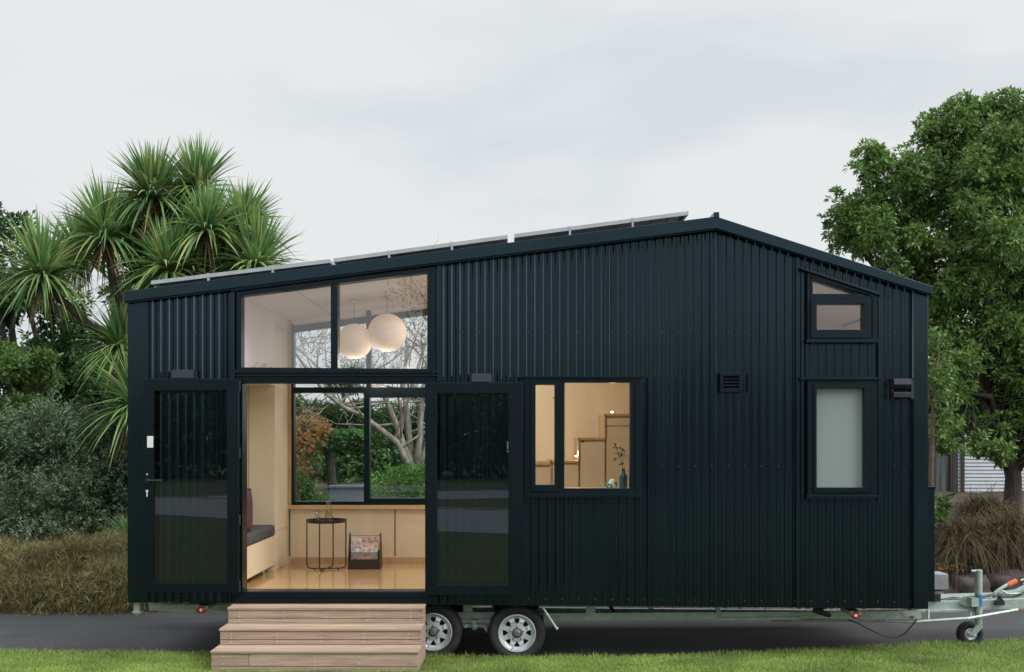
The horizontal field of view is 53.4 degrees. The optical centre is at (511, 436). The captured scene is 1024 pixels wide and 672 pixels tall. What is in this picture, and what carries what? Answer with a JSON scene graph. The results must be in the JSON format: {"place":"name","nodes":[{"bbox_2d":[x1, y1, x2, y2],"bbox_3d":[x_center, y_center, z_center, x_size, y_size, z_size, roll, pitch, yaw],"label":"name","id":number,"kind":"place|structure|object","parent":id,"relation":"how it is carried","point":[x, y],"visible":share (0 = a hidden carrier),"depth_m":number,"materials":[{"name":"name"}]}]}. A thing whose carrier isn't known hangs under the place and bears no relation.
{"place":"outdoors","nodes":[
{"label":"outdoors","id":0,"kind":"place"},
{"bbox_2d":[0,607,1023,658],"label":"driveway","id":1,"kind":"structure","parent":0,"point":[180,631],"depth_m":11.63,"materials":[{"name":"grey asphalt"}]},
{"bbox_2d":[124,211,1023,657],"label":"tiny house","id":2,"kind":"structure","parent":1,"relation":"on","point":[752,403],"depth_m":10.00,"materials":[{"name":"black metal"}]},
{"bbox_2d":[143,379,240,592],"bbox_3d":[-3.104,0.479,9.883,0.938,2.077,0.094,0,0,0],"label":"door","id":3,"kind":"structure","parent":2,"relation":"in","point":[232,386],"depth_m":9.88,"materials":[{"name":"black metal"}]},
{"bbox_2d":[247,536,274,578],"bbox_3d":[-3.170,1.330,10.878,0.949,0.403,1.436,0,0,0],"label":"storage bench","id":4,"kind":"object","parent":2,"relation":"on","point":[261,556],"visible":0.23,"depth_m":10.93,"materials":[{"name":"brown wood"}]},
{"bbox_2d":[247,525,274,545],"bbox_3d":[-3.155,1.065,10.880,0.939,0.124,1.420,0,0,0],"label":"seat cushion","id":5,"kind":"object","parent":4,"relation":"on","point":[256,533],"visible":0.23,"depth_m":10.98,"materials":[{"name":"grey fabric"}]},
{"bbox_2d":[247,488,252,531],"bbox_3d":[-2.860,0.785,10.550,0.134,0.475,0.478,0,0,27],"label":"pillow","id":6,"kind":"object","parent":5,"relation":"on","point":[249,510],"visible":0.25,"depth_m":10.66,"materials":[{"name":"fabric"}]},
{"bbox_2d":[306,517,346,570],"bbox_3d":[-2.131,1.239,11.720,0.454,0.587,0.450,0,0,0],"label":"side table","id":7,"kind":"object","parent":2,"relation":"on","point":[319,521],"visible":0.98,"depth_m":11.72,"materials":[{"name":"black metal"}]},
{"bbox_2d":[231,265,437,381],"bbox_3d":[-1.729,-1.119,10.020,2.009,1.155,0.160,0,0,0],"label":"window","id":8,"kind":"structure","parent":2,"relation":"in","point":[335,373],"depth_m":9.97,"materials":[{"name":"black metal"}]},
{"bbox_2d":[340,300,371,358],"bbox_3d":[-1.742,-1.187,11.300,0.397,0.653,0.397,0,0,0],"label":"pendant lamp","id":9,"kind":"object","parent":2,"relation":"hanging from","point":[355,342],"visible":0.91,"depth_m":11.16,"materials":[{"name":"beige paper"}]},
{"bbox_2d":[291,309,426,504],"bbox_3d":[-1.602,-0.389,12.335,2.103,2.429,0.130,0,0,0],"label":"window","id":10,"kind":"structure","parent":2,"relation":"in","point":[369,392],"depth_m":12.28,"materials":[{"name":"black metal"}]},
{"bbox_2d":[348,532,382,568],"bbox_3d":[-1.702,1.324,11.860,0.369,0.417,0.240,0,0,0],"label":"magazine rack","id":11,"kind":"object","parent":2,"relation":"on","point":[365,563],"visible":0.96,"depth_m":11.74,"materials":[{"name":"black metal"}]},
{"bbox_2d":[351,537,377,558],"bbox_3d":[-1.704,1.341,11.796,0.313,0.351,0.079,0,0,0],"label":"magazine","id":12,"kind":"object","parent":11,"relation":"in","point":[364,547],"visible":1,"depth_m":11.80,"materials":[{"name":"paper"}]},
{"bbox_2d":[368,295,406,351],"bbox_3d":[-1.380,-1.269,11.300,0.429,0.658,0.429,0,0,0],"label":"pendant lamp","id":13,"kind":"object","parent":2,"relation":"hanging from","point":[387,333],"visible":0.99,"depth_m":11.15,"materials":[{"name":"beige paper"}]},
{"bbox_2d":[426,382,522,594],"bbox_3d":[-0.362,0.507,9.918,0.943,2.064,0.065,0,0,0],"label":"door","id":14,"kind":"structure","parent":2,"relation":"in","point":[514,390],"depth_m":9.88,"materials":[{"name":"black metal"}]},
{"bbox_2d":[519,376,642,497],"bbox_3d":[0.677,0.004,10.023,1.212,1.185,0.195,0,0,0],"label":"window","id":15,"kind":"structure","parent":2,"relation":"in","point":[532,490],"depth_m":9.95,"materials":[{"name":"black metal"}]},
{"bbox_2d":[613,443,626,487],"bbox_3d":[1.092,0.298,10.250,0.146,0.467,0.080,0,0,0],"label":"vase","id":16,"kind":"object","parent":2,"relation":"on","point":[623,480],"visible":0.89,"depth_m":10.23,"materials":[{"name":"teal ceramic"}]},
{"bbox_2d":[799,267,880,342],"bbox_3d":[3.208,-1.282,10.023,0.787,0.732,0.195,0,0,0],"label":"window","id":17,"kind":"structure","parent":2,"relation":"in","point":[854,295],"depth_m":9.95,"materials":[{"name":"black metal"}]},
{"bbox_2d":[799,377,881,498],"bbox_3d":[3.211,0.016,10.023,0.794,1.181,0.195,0,0,0],"label":"window","id":18,"kind":"structure","parent":2,"relation":"in","point":[841,412],"depth_m":10.00,"materials":[{"name":"white glass"}]},
{"bbox_2d":[0,455,1023,607],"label":"garden bank","id":19,"kind":"structure","parent":0,"point":[322,486],"depth_m":15.26,"materials":[{"name":"green plant"}]},
{"bbox_2d":[0,336,69,506],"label":"broadleaf tree","id":20,"kind":"object","parent":19,"relation":"on","point":[18,369],"visible":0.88,"depth_m":17.40,"materials":[{"name":"green plant"}]},
{"bbox_2d":[0,332,105,470],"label":"wood","id":21,"kind":"object","parent":19,"relation":"on","point":[23,346],"depth_m":26.27,"materials":[{"name":"green plant"}]},
{"bbox_2d":[0,201,112,423],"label":"broadleaf tree","id":22,"kind":"object","parent":19,"relation":"on","point":[61,344],"visible":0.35,"depth_m":19.91,"materials":[{"name":"green plant"}]},
{"bbox_2d":[0,389,127,541],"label":"shrub","id":23,"kind":"object","parent":19,"relation":"on","point":[50,432],"visible":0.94,"depth_m":15.07,"materials":[{"name":"green plant"}]},
{"bbox_2d":[0,535,147,611],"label":"sedge mound","id":24,"kind":"object","parent":19,"relation":"on","point":[57,593],"visible":0.12,"depth_m":13.27,"materials":[{"name":"green plant"}]},
{"bbox_2d":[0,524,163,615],"bbox_3d":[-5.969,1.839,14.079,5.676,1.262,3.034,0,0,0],"label":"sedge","id":25,"kind":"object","parent":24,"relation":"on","point":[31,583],"visible":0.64,"depth_m":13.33,"materials":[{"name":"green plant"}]},
{"bbox_2d":[43,276,132,472],"bbox_3d":[-8.718,-0.796,21.009,4.087,4.942,1.956,0,0,0],"label":"broadleaf tree","id":26,"kind":"object","parent":19,"relation":"on","point":[95,395],"visible":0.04,"depth_m":20.71,"materials":[{"name":"green plant"}]},
{"bbox_2d":[53,398,127,533],"bbox_3d":[-6.132,0.650,15.716,1.927,2.489,1.589,0,0,0],"label":"shrub","id":27,"kind":"object","parent":19,"relation":"on","point":[119,489],"visible":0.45,"depth_m":15.42,"materials":[{"name":"green plant"}]},
{"bbox_2d":[98,508,127,537],"bbox_3d":[-5.551,1.255,14.840,0.918,0.501,0.688,0,0,0],"label":"spiky plant","id":28,"kind":"object","parent":19,"relation":"on","point":[125,524],"visible":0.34,"depth_m":14.75,"materials":[{"name":"green plant"}]},
{"bbox_2d":[0,132,305,517],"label":"cabbage tree","id":29,"kind":"object","parent":19,"relation":"on","point":[188,222],"visible":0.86,"depth_m":15.53,"materials":[{"name":"green plant"}]},
{"bbox_2d":[27,401,391,466],"bbox_3d":[0.019,0.542,34.010,80.494,3.762,4.737,0,0,0],"label":"wood","id":30,"kind":"object","parent":19,"relation":"on","point":[90,461],"depth_m":32.86,"materials":[{"name":"green plant"}]},
{"bbox_2d":[296,393,320,477],"bbox_3d":[-5.481,0.370,24.103,2.902,3.574,1.711,0,0,0],"label":"dark pine","id":31,"kind":"object","parent":19,"relation":"on","point":[298,402],"visible":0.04,"depth_m":23.85,"materials":[{"name":"green plant"}]},
{"bbox_2d":[296,408,332,480],"bbox_3d":[-4.036,0.738,19.008,1.367,2.524,0.860,0,0,0],"label":"autumn tree","id":32,"kind":"object","parent":19,"relation":"on","point":[312,436],"visible":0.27,"depth_m":18.95,"materials":[{"name":"orange plant"}]},
{"bbox_2d":[296,469,336,500],"bbox_3d":[-3.396,1.129,16.199,1.311,1.298,0.756,0,0,0],"label":"shrub","id":33,"kind":"object","parent":19,"relation":"on","point":[305,493],"visible":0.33,"depth_m":16.14,"materials":[{"name":"green plant"}]},
{"bbox_2d":[296,428,379,489],"bbox_3d":[-3.558,0.800,19.836,1.861,1.942,1.821,0,0,0],"label":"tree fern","id":34,"kind":"object","parent":19,"relation":"on","point":[345,434],"visible":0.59,"depth_m":19.72,"materials":[{"name":"green plant"}]},
{"bbox_2d":[296,361,404,481],"bbox_3d":[-3.586,0.142,23.016,2.792,3.858,1.414,0,0,0],"label":"dark pine","id":35,"kind":"object","parent":19,"relation":"on","point":[332,413],"visible":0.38,"depth_m":22.83,"materials":[{"name":"green plant"}]},
{"bbox_2d":[328,485,375,500],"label":"garden wall","id":36,"kind":"structure","parent":19,"relation":"on","point":[348,492],"depth_m":17.00,"materials":[{"name":"grey concrete"}]},
{"bbox_2d":[298,444,424,483],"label":"undergrowth","id":37,"kind":"object","parent":19,"relation":"on","point":[352,468],"visible":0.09,"depth_m":22.16,"materials":[{"name":"green plant"}]},
{"bbox_2d":[296,241,436,483],"bbox_3d":[-2.265,-1.249,17.335,4.310,4.255,2.857,0,0,0],"label":"pale barked tree","id":38,"kind":"object","parent":19,"relation":"on","point":[407,452],"visible":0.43,"depth_m":17.55,"materials":[{"name":"grey plant"}]},
{"bbox_2d":[371,460,424,497],"bbox_3d":[-1.401,1.037,15.392,1.662,1.427,0.916,0,0,0],"label":"round bush","id":39,"kind":"object","parent":19,"relation":"on","point":[409,488],"visible":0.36,"depth_m":15.24,"materials":[{"name":"green plant"}]},
{"bbox_2d":[372,398,424,471],"bbox_3d":[-2.089,0.325,24.082,4.029,3.664,1.666,0,0,0],"label":"dark pine","id":40,"kind":"object","parent":19,"relation":"on","point":[413,419],"visible":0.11,"depth_m":23.67,"materials":[{"name":"green plant"}]},
{"bbox_2d":[484,561,1022,609],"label":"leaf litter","id":41,"kind":"object","parent":19,"relation":"on","point":[949,567],"visible":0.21,"depth_m":14.30,"materials":[{"name":"plant"}]},
{"bbox_2d":[817,84,1023,522],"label":"broadleaf tree","id":42,"kind":"object","parent":19,"relation":"on","point":[972,174],"visible":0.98,"depth_m":17.61,"materials":[{"name":"green plant"}]},
{"bbox_2d":[935,492,956,559],"bbox_3d":[6.342,1.409,15.177,0.634,1.182,0.455,0,0,-30],"label":"shrub","id":43,"kind":"object","parent":19,"relation":"on","point":[942,504],"visible":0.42,"depth_m":15.14,"materials":[{"name":"green plant"}]},
{"bbox_2d":[928,325,966,485],"bbox_3d":[6.964,-0.077,16.498,0.752,3.455,0.697,0,0,33],"label":"slim tree","id":44,"kind":"object","parent":19,"relation":"on","point":[937,385],"visible":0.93,"depth_m":16.46,"materials":[{"name":"green plant"}]},
{"bbox_2d":[948,573,990,592],"bbox_3d":[6.440,2.222,14.361,0.572,0.578,0.687,0,0,0],"label":"boulder","id":45,"kind":"object","parent":19,"relation":"on","point":[964,583],"visible":0.3,"depth_m":14.14,"materials":[{"name":"stone"}]},
{"bbox_2d":[928,397,1023,492],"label":"neighbour house","id":46,"kind":"structure","parent":19,"relation":"on","point":[956,471],"depth_m":23.98,"materials":[{"name":"light grey painted weatherboard"},{"name":"window glass"}]},
{"bbox_2d":[934,451,952,491],"bbox_3d":[10.132,0.752,23.960,0.444,1.572,0.080,0,0,0],"label":"window","id":47,"kind":"structure","parent":46,"relation":"in","point":[943,468],"depth_m":23.98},
{"bbox_2d":[935,507,1023,591],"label":"tussock grass","id":48,"kind":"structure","parent":19,"relation":"on","point":[948,534],"depth_m":14.60,"materials":[{"name":"brown plant"}]},
{"bbox_2d":[937,481,1023,526],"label":"tussock grass","id":49,"kind":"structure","parent":19,"relation":"on","point":[990,502],"depth_m":16.17,"materials":[{"name":"brown plant"}]},
{"bbox_2d":[940,499,1023,589],"bbox_3d":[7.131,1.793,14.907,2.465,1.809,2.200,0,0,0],"label":"tussock grass","id":50,"kind":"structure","parent":19,"relation":"on","point":[1003,526],"depth_m":14.60,"materials":[{"name":"brown plant"}]},
{"bbox_2d":[982,567,1023,591],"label":"boulder","id":51,"kind":"object","parent":19,"relation":"on","point":[1002,580],"visible":0.34,"depth_m":14.24,"materials":[{"name":"stone"}]},
{"bbox_2d":[0,636,1023,671],"bbox_3d":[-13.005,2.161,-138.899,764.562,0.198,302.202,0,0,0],"label":"lawn","id":52,"kind":"structure","parent":0,"point":[1015,643],"depth_m":9.96,"materials":[{"name":"plant"}]},
{"bbox_2d":[210,603,425,671],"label":"wooden steps","id":53,"kind":"structure","parent":52,"relation":"on","point":[326,621],"depth_m":9.48,"materials":[{"name":"brown wood"}]},
{"bbox_2d":[0,0,1023,434],"label":"sky","id":54,"kind":"structure","parent":0,"point":[382,125],"materials":[{"name":"white"}]},
{"bbox_2d":[604,479,616,487],"bbox_3d":[1.007,0.480,10.306,0.119,0.105,0.100,0,0,35],"label":"mug","id":55,"kind":"object","parent":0,"point":[611,483],"visible":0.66,"depth_m":10.26,"materials":[{"name":"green ceramic"}]},
{"bbox_3d":[5.757,2.147,14.140,0.349,0.060,0.320,0,0,0],"label":"paving stone","id":56,"kind":"object","parent":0,"visible":0},
{"bbox_2d":[935,571,947,589],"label":"concrete block","id":57,"kind":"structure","parent":56,"relation":"on","point":[941,580],"depth_m":13.95,"materials":[{"name":"grey concrete"}]}
]}

